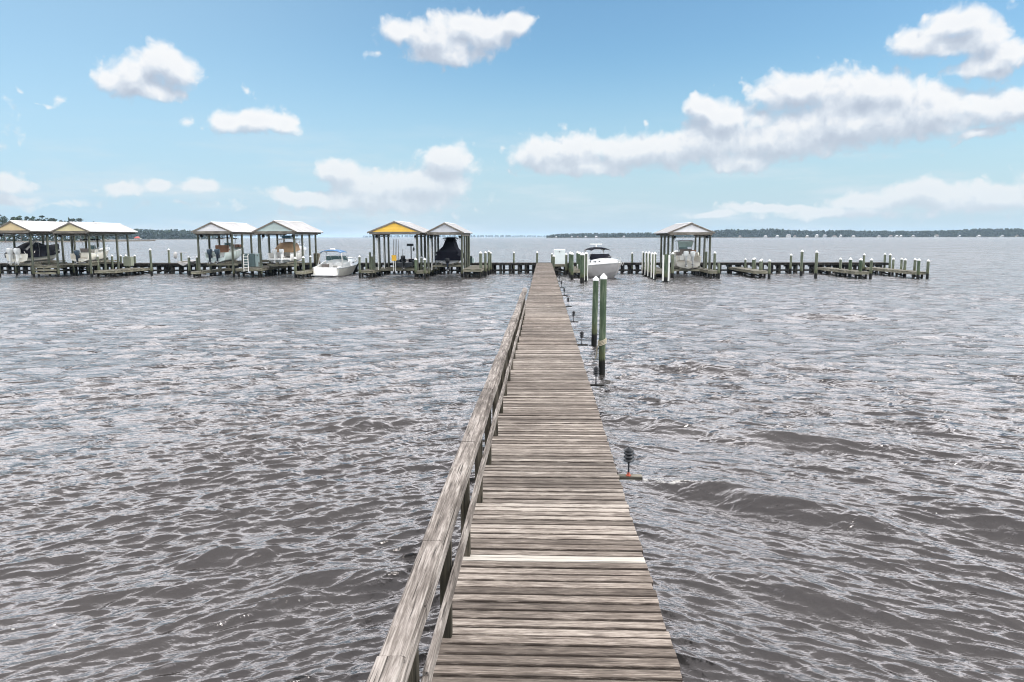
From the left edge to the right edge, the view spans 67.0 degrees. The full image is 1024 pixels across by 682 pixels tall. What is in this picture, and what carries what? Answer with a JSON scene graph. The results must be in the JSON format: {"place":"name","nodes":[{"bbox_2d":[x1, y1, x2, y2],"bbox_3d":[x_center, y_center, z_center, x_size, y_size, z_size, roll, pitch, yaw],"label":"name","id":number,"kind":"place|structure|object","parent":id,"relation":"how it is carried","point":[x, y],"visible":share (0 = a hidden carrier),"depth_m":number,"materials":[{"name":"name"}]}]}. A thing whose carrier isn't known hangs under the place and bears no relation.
{"place":"outdoors","nodes":[
{"label":"outdoors","id":0,"kind":"place"},
{"bbox_2d":[0,237,830,241],"bbox_3d":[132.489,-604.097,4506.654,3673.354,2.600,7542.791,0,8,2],"label":"shore","id":1,"kind":"structure","parent":0,"point":[114,240],"depth_m":1706.17,"materials":[{"name":"green plant"}]},
{"bbox_2d":[0,215,108,240],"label":"woodland","id":2,"kind":"object","parent":1,"relation":"on","point":[24,238],"visible":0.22,"depth_m":820.78,"materials":[{"name":"green plant"}]},
{"bbox_2d":[78,229,221,239],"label":"point woodland","id":3,"kind":"object","parent":1,"relation":"on","point":[162,234],"visible":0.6,"depth_m":1722.67,"materials":[{"name":"green plant"}]},
{"bbox_2d":[363,235,546,236],"bbox_3d":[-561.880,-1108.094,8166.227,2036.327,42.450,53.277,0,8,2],"label":"distant woodland","id":4,"kind":"object","parent":1,"relation":"on","point":[470,235],"visible":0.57,"depth_m":8155.41,"materials":[{"name":"green plant"}]},
{"bbox_2d":[546,228,1023,237],"bbox_3d":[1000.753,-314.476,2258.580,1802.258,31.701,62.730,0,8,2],"label":"woodland","id":5,"kind":"object","parent":1,"relation":"on","point":[972,232],"visible":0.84,"depth_m":2248.63,"materials":[{"name":"green plant"}]},
{"bbox_2d":[0,237,1023,681],"bbox_3d":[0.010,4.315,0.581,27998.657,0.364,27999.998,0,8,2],"label":"water","id":6,"kind":"structure","parent":0,"point":[216,477],"depth_m":15.95,"materials":[{"name":"grey liquid"}]},
{"bbox_2d":[0,220,75,276],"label":"boat shed","id":7,"kind":"object","parent":6,"relation":"in","point":[14,227],"visible":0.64,"depth_m":88.90,"materials":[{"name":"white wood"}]},
{"bbox_2d":[0,234,66,265],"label":"boat lift","id":8,"kind":"object","parent":7,"relation":"attached to","point":[46,262],"visible":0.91,"depth_m":89.70,"materials":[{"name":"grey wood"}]},
{"bbox_2d":[5,238,60,264],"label":"motor boat","id":9,"kind":"object","parent":8,"relation":"on","point":[19,254],"visible":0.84,"depth_m":89.80,"materials":[{"name":"black plastic"}]},
{"bbox_2d":[34,264,95,276],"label":"finger dock","id":10,"kind":"object","parent":6,"relation":"in","point":[51,271],"visible":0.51,"depth_m":88.19,"materials":[{"name":"grey wood"}]},
{"bbox_2d":[50,222,137,276],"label":"boat shed","id":11,"kind":"object","parent":6,"relation":"in","point":[88,229],"visible":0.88,"depth_m":89.69,"materials":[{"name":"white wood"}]},
{"bbox_2d":[58,234,124,264],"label":"boat lift","id":12,"kind":"object","parent":11,"relation":"attached to","point":[93,262],"visible":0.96,"depth_m":89.13,"materials":[{"name":"grey wood"}]},
{"bbox_2d":[70,239,109,263],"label":"motor boat","id":13,"kind":"object","parent":12,"relation":"on","point":[82,255],"visible":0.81,"depth_m":89.98,"materials":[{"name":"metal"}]},
{"bbox_2d":[111,255,113,274],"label":"mooring piling","id":14,"kind":"object","parent":6,"relation":"in","point":[112,264],"visible":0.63,"depth_m":92.53,"materials":[{"name":"grey wood"}]},
{"bbox_2d":[94,268,150,276],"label":"finger dock","id":15,"kind":"object","parent":6,"relation":"in","point":[127,271],"visible":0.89,"depth_m":89.87,"materials":[{"name":"grey wood"}]},
{"bbox_2d":[123,257,133,265],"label":"storage bench","id":16,"kind":"object","parent":15,"relation":"on","point":[128,261],"visible":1,"depth_m":93.53,"materials":[{"name":"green plastic"}]},
{"bbox_2d":[149,249,152,275],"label":"mooring piling","id":17,"kind":"object","parent":6,"relation":"in","point":[151,267],"visible":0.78,"depth_m":89.02,"materials":[{"name":"grey wood"}]},
{"bbox_2d":[167,248,170,272],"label":"mooring piling","id":18,"kind":"object","parent":6,"relation":"in","point":[168,249],"visible":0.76,"depth_m":96.30,"materials":[{"name":"grey wood"}]},
{"bbox_2d":[187,256,190,274],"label":"mooring piling","id":19,"kind":"object","parent":6,"relation":"in","point":[189,267],"visible":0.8,"depth_m":90.12,"materials":[{"name":"grey wood"}]},
{"bbox_2d":[191,268,231,276],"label":"finger dock","id":20,"kind":"object","parent":6,"relation":"in","point":[226,270],"visible":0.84,"depth_m":89.20,"materials":[{"name":"grey wood"}]},
{"bbox_2d":[191,221,258,276],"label":"boat shed","id":21,"kind":"object","parent":6,"relation":"in","point":[224,228],"visible":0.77,"depth_m":86.83,"materials":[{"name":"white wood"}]},
{"bbox_2d":[200,235,255,264],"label":"boat lift","id":22,"kind":"object","parent":21,"relation":"attached to","point":[236,262],"visible":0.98,"depth_m":88.40,"materials":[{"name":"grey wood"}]},
{"bbox_2d":[205,237,243,263],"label":"motor boat","id":23,"kind":"object","parent":22,"relation":"on","point":[220,253],"visible":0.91,"depth_m":90.07,"materials":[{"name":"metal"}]},
{"bbox_2d":[235,265,287,276],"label":"finger dock","id":24,"kind":"object","parent":6,"relation":"in","point":[255,268],"visible":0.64,"depth_m":87.45,"materials":[{"name":"grey wood"}]},
{"bbox_2d":[243,254,248,270],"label":"ladder","id":25,"kind":"object","parent":24,"relation":"attached to","point":[245,264],"visible":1,"depth_m":85.32,"materials":[{"name":"white plastic"}]},
{"bbox_2d":[241,253,255,266],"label":"dock box","id":26,"kind":"object","parent":24,"relation":"on","point":[250,261],"visible":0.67,"depth_m":90.47,"materials":[{"name":"grey plastic"}]},
{"bbox_2d":[255,253,262,266],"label":"dock box","id":27,"kind":"object","parent":24,"relation":"on","point":[257,258],"visible":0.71,"depth_m":90.63,"materials":[{"name":"grey plastic"}]},
{"bbox_2d":[252,220,322,276],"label":"boat shed","id":28,"kind":"object","parent":6,"relation":"in","point":[279,227],"visible":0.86,"depth_m":86.67,"materials":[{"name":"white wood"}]},
{"bbox_2d":[261,235,312,265],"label":"boat lift","id":29,"kind":"object","parent":28,"relation":"attached to","point":[284,264],"visible":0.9,"depth_m":88.11,"materials":[{"name":"grey metal"}]},
{"bbox_2d":[267,238,306,263],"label":"motor boat","id":30,"kind":"object","parent":29,"relation":"on","point":[283,252],"visible":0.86,"depth_m":89.65,"materials":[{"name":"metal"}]},
{"bbox_2d":[294,257,296,277],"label":"mooring piling","id":31,"kind":"object","parent":6,"relation":"in","point":[295,267],"visible":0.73,"depth_m":84.85,"materials":[{"name":"grey wood"}]},
{"bbox_2d":[302,256,304,274],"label":"mooring piling","id":32,"kind":"object","parent":6,"relation":"in","point":[303,263],"visible":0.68,"depth_m":85.83,"materials":[{"name":"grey wood"}]},
{"bbox_2d":[296,269,312,277],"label":"finger dock","id":33,"kind":"object","parent":6,"relation":"in","point":[306,272],"visible":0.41,"depth_m":84.55,"materials":[{"name":"grey wood"}]},
{"bbox_2d":[311,248,357,276],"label":"cabin cruiser","id":34,"kind":"object","parent":6,"relation":"on","point":[341,265],"visible":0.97,"depth_m":88.45,"materials":[{"name":"white plastic"}]},
{"bbox_2d":[358,255,360,277],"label":"mooring piling","id":35,"kind":"object","parent":6,"relation":"in","point":[359,260],"visible":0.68,"depth_m":83.95,"materials":[{"name":"grey wood"}]},
{"bbox_2d":[361,267,388,276],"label":"finger dock","id":36,"kind":"object","parent":6,"relation":"in","point":[364,271],"visible":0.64,"depth_m":85.18,"materials":[{"name":"grey wood"}]},
{"bbox_2d":[367,221,428,276],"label":"boat shed","id":37,"kind":"object","parent":6,"relation":"in","point":[399,228],"visible":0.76,"depth_m":85.69,"materials":[{"name":"yellow wood"}]},
{"bbox_2d":[392,255,395,271],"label":"board sign","id":38,"kind":"object","parent":37,"relation":"attached to","point":[393,258],"visible":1,"depth_m":86.56,"materials":[{"name":"yellow plastic"}]},
{"bbox_2d":[375,235,423,270],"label":"boat lift","id":39,"kind":"object","parent":37,"relation":"attached to","point":[410,268],"visible":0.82,"depth_m":87.68,"materials":[{"name":"grey metal"}]},
{"bbox_2d":[394,244,414,269],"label":"bass boat","id":40,"kind":"object","parent":39,"relation":"on","point":[402,262],"visible":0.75,"depth_m":87.50,"materials":[{"name":"black plastic"}]},
{"bbox_2d":[414,258,416,276],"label":"mooring piling","id":41,"kind":"object","parent":6,"relation":"in","point":[415,266],"visible":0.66,"depth_m":84.81,"materials":[{"name":"green wood"}]},
{"bbox_2d":[420,256,422,274],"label":"mooring piling","id":42,"kind":"object","parent":6,"relation":"in","point":[421,262],"visible":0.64,"depth_m":88.01,"materials":[{"name":"grey wood"}]},
{"bbox_2d":[423,258,425,278],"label":"mooring piling","id":43,"kind":"object","parent":6,"relation":"in","point":[424,261],"visible":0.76,"depth_m":82.56,"materials":[{"name":"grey wood"}]},
{"bbox_2d":[416,267,437,276],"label":"finger dock","id":44,"kind":"object","parent":6,"relation":"in","point":[419,272],"visible":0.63,"depth_m":85.26,"materials":[{"name":"grey wood"}]},
{"bbox_2d":[0,262,888,273],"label":"cross dock","id":45,"kind":"object","parent":6,"relation":"in","point":[778,269],"visible":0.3,"depth_m":94.31,"materials":[{"name":"brown wood"}]},
{"bbox_2d":[173,252,195,265],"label":"skiff","id":46,"kind":"object","parent":45,"relation":"on","point":[185,263],"visible":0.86,"depth_m":92.21,"materials":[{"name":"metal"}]},
{"bbox_2d":[313,253,319,262],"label":"storage bin","id":47,"kind":"object","parent":45,"relation":"on","point":[318,255],"visible":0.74,"depth_m":94.94,"materials":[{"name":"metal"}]},
{"bbox_2d":[425,222,472,276],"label":"boat shed","id":48,"kind":"object","parent":6,"relation":"in","point":[445,228],"visible":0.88,"depth_m":85.76,"materials":[{"name":"white wood"}]},
{"bbox_2d":[429,236,463,266],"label":"boat lift","id":49,"kind":"object","parent":48,"relation":"attached to","point":[457,264],"visible":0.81,"depth_m":87.36,"materials":[{"name":"grey metal"}]},
{"bbox_2d":[435,235,463,271],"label":"motor boat","id":50,"kind":"object","parent":49,"relation":"on","point":[448,252],"visible":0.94,"depth_m":87.03,"materials":[{"name":"black fabric"}]},
{"bbox_2d":[463,265,487,277],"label":"finger dock","id":51,"kind":"object","parent":6,"relation":"in","point":[470,269],"visible":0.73,"depth_m":83.51,"materials":[{"name":"grey wood"}]},
{"bbox_2d":[479,251,481,276],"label":"mooring piling","id":52,"kind":"object","parent":6,"relation":"in","point":[480,259],"visible":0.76,"depth_m":83.84,"materials":[{"name":"grey wood"}]},
{"bbox_2d":[484,251,486,275],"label":"mooring piling","id":53,"kind":"object","parent":6,"relation":"in","point":[485,263],"visible":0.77,"depth_m":86.73,"materials":[{"name":"grey wood"}]},
{"bbox_2d":[488,250,489,274],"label":"mooring piling","id":54,"kind":"object","parent":6,"relation":"in","point":[488,262],"visible":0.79,"depth_m":89.11,"materials":[{"name":"grey wood"}]},
{"bbox_2d":[490,252,491,273],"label":"mooring piling","id":55,"kind":"object","parent":6,"relation":"in","point":[490,263],"visible":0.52,"depth_m":91.70,"materials":[{"name":"green wood"}]},
{"bbox_2d":[513,252,514,272],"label":"mooring piling","id":56,"kind":"object","parent":6,"relation":"in","point":[513,262],"visible":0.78,"depth_m":93.84,"materials":[{"name":"grey wood"}]},
{"bbox_2d":[431,263,682,681],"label":"wooden pier","id":57,"kind":"structure","parent":6,"relation":"in","point":[554,582],"depth_m":7.81,"materials":[{"name":"brown wood"}]},
{"bbox_2d":[367,288,526,681],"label":"wooden railing","id":58,"kind":"object","parent":57,"relation":"on","point":[397,659],"visible":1,"depth_m":5.97,"materials":[{"name":"brown wood"}]},
{"bbox_2d":[577,331,587,345],"bbox_3d":[1.957,-0.086,23.146,0.625,0.441,0.145,0,8,2],"label":"dock lamp","id":59,"kind":"object","parent":57,"relation":"on","point":[581,335],"visible":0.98,"depth_m":23.10,"materials":[{"name":"black metal"}]},
{"bbox_2d":[590,366,603,385],"bbox_3d":[1.702,0.760,16.880,0.625,0.441,0.145,0,8,2],"label":"dock lamp","id":60,"kind":"object","parent":57,"relation":"on","point":[596,371],"visible":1,"depth_m":16.83,"materials":[{"name":"black metal"}]},
{"bbox_2d":[617,446,642,479],"bbox_3d":[1.438,1.633,10.411,0.625,0.441,0.145,0,8,2],"label":"dock lamp","id":61,"kind":"object","parent":57,"relation":"on","point":[628,456],"visible":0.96,"depth_m":10.36,"materials":[{"name":"black metal"}]},
{"bbox_2d":[555,264,564,273],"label":"finger dock","id":62,"kind":"object","parent":6,"relation":"in","point":[559,265],"visible":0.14,"depth_m":90.48,"materials":[{"name":"brown wood"}]},
{"bbox_2d":[554,249,564,263],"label":"dock box","id":63,"kind":"object","parent":62,"relation":"on","point":[559,254],"visible":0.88,"depth_m":90.73,"materials":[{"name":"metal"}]},
{"bbox_2d":[565,253,566,274],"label":"mooring piling","id":64,"kind":"object","parent":6,"relation":"in","point":[566,264],"visible":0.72,"depth_m":88.81,"materials":[{"name":"green wood"}]},
{"bbox_2d":[569,252,570,276],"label":"mooring piling","id":65,"kind":"object","parent":6,"relation":"in","point":[570,264],"visible":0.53,"depth_m":84.94,"materials":[{"name":"green wood"}]},
{"bbox_2d":[571,252,573,278],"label":"mooring piling","id":66,"kind":"object","parent":6,"relation":"in","point":[572,263],"visible":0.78,"depth_m":79.79,"materials":[{"name":"green wood"}]},
{"bbox_2d":[573,266,579,277],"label":"finger dock","id":67,"kind":"object","parent":6,"relation":"in","point":[576,270],"visible":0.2,"depth_m":83.35,"materials":[{"name":"brown wood"}]},
{"bbox_2d":[578,252,580,274],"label":"mooring piling","id":68,"kind":"object","parent":6,"relation":"in","point":[579,253],"visible":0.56,"depth_m":84.00,"materials":[{"name":"green wood"}]},
{"bbox_2d":[580,252,584,282],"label":"mooring piling","id":69,"kind":"object","parent":6,"relation":"in","point":[582,256],"visible":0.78,"depth_m":74.17,"materials":[{"name":"green wood"}]},
{"bbox_2d":[584,252,587,280],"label":"mooring piling","id":70,"kind":"object","parent":6,"relation":"in","point":[586,267],"visible":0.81,"depth_m":75.94,"materials":[{"name":"white wood"}]},
{"bbox_2d":[591,276,598,345],"bbox_3d":[3.347,-0.425,31.405,0.312,4.430,0.240,0,8,2],"label":"mooring piling","id":71,"kind":"object","parent":6,"relation":"in","point":[594,311],"visible":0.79,"depth_m":31.22,"materials":[{"name":"green wood"}]},
{"bbox_2d":[576,244,623,277],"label":"cabin cruiser","id":72,"kind":"object","parent":6,"relation":"on","point":[607,265],"visible":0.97,"depth_m":82.73,"materials":[{"name":"white plastic"}]},
{"bbox_2d":[599,273,606,374],"bbox_3d":[2.881,0.267,24.699,0.257,4.854,0.225,0,8,2],"label":"mooring piling","id":73,"kind":"object","parent":6,"relation":"in","point":[603,297],"visible":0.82,"depth_m":24.50,"materials":[{"name":"green wood"}]},
{"bbox_2d":[595,338,606,358],"bbox_3d":[2.852,0.238,24.686,0.342,0.684,0.290,-3,8,-20],"label":"mooring rope","id":74,"kind":"object","parent":73,"relation":"attached to","point":[604,343],"visible":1,"depth_m":24.57,"materials":[{"name":"beige fabric"}]},
{"bbox_2d":[631,252,632,272],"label":"mooring piling","id":75,"kind":"object","parent":6,"relation":"in","point":[632,262],"visible":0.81,"depth_m":93.27,"materials":[{"name":"green wood"}]},
{"bbox_2d":[641,251,643,273],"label":"mooring piling","id":76,"kind":"object","parent":6,"relation":"in","point":[642,271],"visible":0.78,"depth_m":90.16,"materials":[{"name":"white wood"}]},
{"bbox_2d":[644,251,646,275],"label":"mooring piling","id":77,"kind":"object","parent":6,"relation":"in","point":[645,271],"visible":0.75,"depth_m":86.51,"materials":[{"name":"white wood"}]},
{"bbox_2d":[647,252,649,276],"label":"mooring piling","id":78,"kind":"object","parent":6,"relation":"in","point":[648,268],"visible":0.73,"depth_m":83.69,"materials":[{"name":"white wood"}]},
{"bbox_2d":[650,252,653,278],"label":"mooring piling","id":79,"kind":"object","parent":6,"relation":"in","point":[651,273],"visible":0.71,"depth_m":80.98,"materials":[{"name":"white wood"}]},
{"bbox_2d":[653,252,656,279],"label":"mooring piling","id":80,"kind":"object","parent":6,"relation":"in","point":[654,266],"visible":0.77,"depth_m":78.49,"materials":[{"name":"white wood"}]},
{"bbox_2d":[641,267,670,275],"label":"finger dock","id":81,"kind":"object","parent":6,"relation":"in","point":[658,271],"visible":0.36,"depth_m":83.68,"materials":[{"name":"brown wood"}]},
{"bbox_2d":[662,254,669,281],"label":"mooring piling","id":82,"kind":"object","parent":6,"relation":"in","point":[665,266],"visible":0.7,"depth_m":74.67,"materials":[{"name":"white wood"}]},
{"bbox_2d":[671,252,673,277],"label":"mooring piling","id":83,"kind":"object","parent":6,"relation":"in","point":[672,264],"visible":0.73,"depth_m":81.44,"materials":[{"name":"green wood"}]},
{"bbox_2d":[654,222,714,276],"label":"boat shed","id":84,"kind":"object","parent":6,"relation":"in","point":[689,228],"visible":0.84,"depth_m":84.45,"materials":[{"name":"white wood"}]},
{"bbox_2d":[665,236,708,270],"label":"boat lift","id":85,"kind":"object","parent":84,"relation":"attached to","point":[676,268],"visible":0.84,"depth_m":86.33,"materials":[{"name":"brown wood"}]},
{"bbox_2d":[669,237,701,268],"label":"motor boat","id":86,"kind":"object","parent":85,"relation":"on","point":[685,257],"visible":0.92,"depth_m":87.30,"materials":[{"name":"plastic"}]},
{"bbox_2d":[691,267,716,277],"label":"finger dock","id":87,"kind":"object","parent":6,"relation":"in","point":[710,271],"visible":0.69,"depth_m":84.84,"materials":[{"name":"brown wood"}]},
{"bbox_2d":[713,252,715,275],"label":"mooring piling","id":88,"kind":"object","parent":6,"relation":"in","point":[714,260],"visible":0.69,"depth_m":83.24,"materials":[{"name":"green wood"}]},
{"bbox_2d":[717,263,719,278],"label":"mooring piling","id":89,"kind":"object","parent":6,"relation":"in","point":[718,273],"visible":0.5,"depth_m":81.34,"materials":[{"name":"green wood"}]},
{"bbox_2d":[728,267,767,277],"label":"finger dock","id":90,"kind":"object","parent":6,"relation":"in","point":[742,270],"visible":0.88,"depth_m":85.06,"materials":[{"name":"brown wood"}]},
{"bbox_2d":[768,259,770,278],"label":"mooring piling","id":91,"kind":"object","parent":6,"relation":"in","point":[769,267],"visible":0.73,"depth_m":80.06,"materials":[{"name":"green wood"}]},
{"bbox_2d":[789,254,791,272],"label":"mooring piling","id":92,"kind":"object","parent":6,"relation":"in","point":[790,267],"visible":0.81,"depth_m":91.82,"materials":[{"name":"green wood"}]},
{"bbox_2d":[800,250,803,275],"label":"mooring piling","id":93,"kind":"object","parent":6,"relation":"in","point":[801,263],"visible":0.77,"depth_m":85.19,"materials":[{"name":"green wood"}]},
{"bbox_2d":[814,251,818,277],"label":"mooring piling","id":94,"kind":"object","parent":6,"relation":"in","point":[816,264],"visible":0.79,"depth_m":80.77,"materials":[{"name":"green wood"}]},
{"bbox_2d":[818,267,868,277],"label":"finger dock","id":95,"kind":"object","parent":6,"relation":"in","point":[841,271],"visible":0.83,"depth_m":85.53,"materials":[{"name":"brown wood"}]},
{"bbox_2d":[848,257,851,276],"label":"mooring piling","id":96,"kind":"object","parent":6,"relation":"in","point":[850,264],"visible":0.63,"depth_m":83.66,"materials":[{"name":"green wood"}]},
{"bbox_2d":[858,258,862,277],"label":"mooring piling","id":97,"kind":"object","parent":6,"relation":"in","point":[860,267],"visible":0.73,"depth_m":80.65,"materials":[{"name":"green wood"}]},
{"bbox_2d":[862,254,864,270],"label":"mooring piling","id":98,"kind":"object","parent":6,"relation":"in","point":[863,265],"visible":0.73,"depth_m":91.59,"materials":[{"name":"green wood"}]},
{"bbox_2d":[869,258,872,278],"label":"mooring piling","id":99,"kind":"object","parent":6,"relation":"in","point":[870,268],"visible":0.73,"depth_m":79.64,"materials":[{"name":"green wood"}]},
{"bbox_2d":[864,267,925,278],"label":"finger dock","id":100,"kind":"object","parent":6,"relation":"in","point":[898,271],"visible":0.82,"depth_m":84.19,"materials":[{"name":"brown wood"}]},
{"bbox_2d":[903,258,906,276],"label":"mooring piling","id":101,"kind":"object","parent":6,"relation":"in","point":[904,263],"visible":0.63,"depth_m":83.92,"materials":[{"name":"green wood"}]},
{"bbox_2d":[916,259,920,278],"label":"mooring piling","id":102,"kind":"object","parent":6,"relation":"in","point":[918,269],"visible":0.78,"depth_m":78.95,"materials":[{"name":"green wood"}]},
{"bbox_2d":[926,259,929,278],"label":"mooring piling","id":103,"kind":"object","parent":6,"relation":"in","point":[927,268],"visible":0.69,"depth_m":79.41,"materials":[{"name":"green wood"}]},
{"bbox_2d":[0,0,1023,237],"label":"sky","id":104,"kind":"structure","parent":0,"point":[338,118],"materials":[{"name":"blue"}]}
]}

